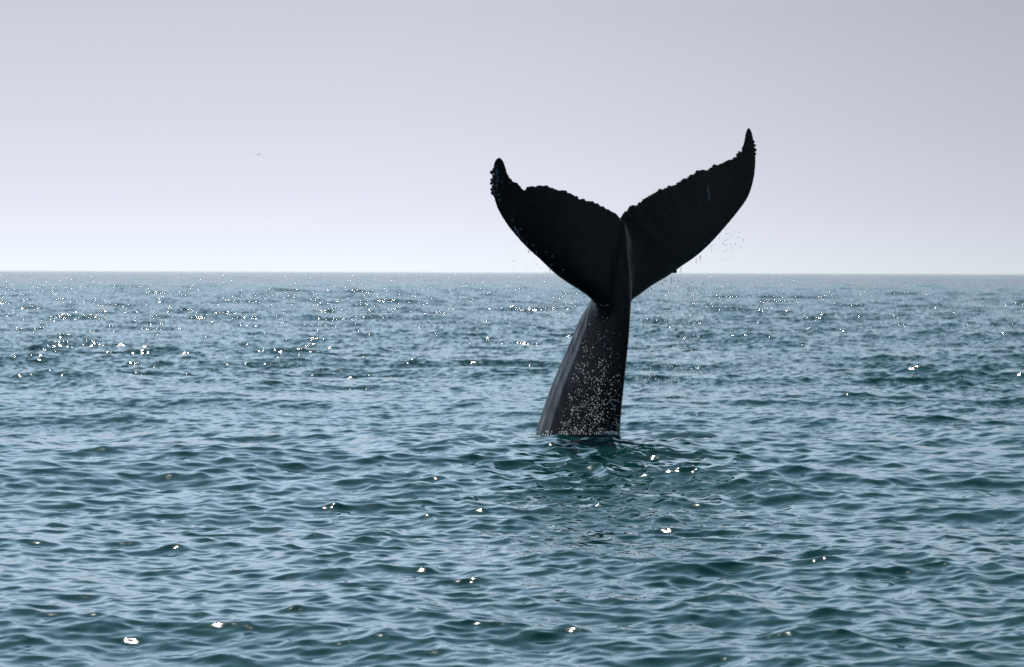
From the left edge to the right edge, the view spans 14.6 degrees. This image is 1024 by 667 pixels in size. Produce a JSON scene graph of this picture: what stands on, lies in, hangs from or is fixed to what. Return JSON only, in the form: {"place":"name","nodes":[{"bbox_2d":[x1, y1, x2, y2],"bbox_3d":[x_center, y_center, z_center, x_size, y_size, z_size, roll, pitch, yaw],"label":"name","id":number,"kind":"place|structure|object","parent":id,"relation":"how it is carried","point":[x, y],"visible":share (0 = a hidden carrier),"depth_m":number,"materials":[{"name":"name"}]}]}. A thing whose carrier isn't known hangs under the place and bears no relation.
{"place":"outdoors","nodes":[
{"label":"outdoors","id":0,"kind":"place"},
{"bbox_2d":[0,271,1023,666],"bbox_3d":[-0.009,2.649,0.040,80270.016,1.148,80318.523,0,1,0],"label":"sea","id":1,"kind":"structure","parent":0,"point":[278,469],"depth_m":51.17,"materials":[{"name":"teal liquid"}]},
{"bbox_2d":[490,128,756,436],"bbox_3d":[0.838,0.077,60.365,5.215,6.405,2.890,-1,1,-39],"label":"humpback whale","id":2,"kind":"object","parent":1,"relation":"in","point":[611,265],"visible":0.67,"depth_m":59.45},
{"bbox_2d":[513,230,757,436],"bbox_3d":[1.824,-0.033,59.762,4.076,3.122,1.939,0,1,-29],"label":"spray","id":3,"kind":"object","parent":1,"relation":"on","point":[674,328],"visible":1,"depth_m":59.76,"materials":[{"name":"white liquid"}]},
{"bbox_2d":[0,0,1023,273],"label":"sky","id":4,"kind":"structure","parent":0,"point":[888,135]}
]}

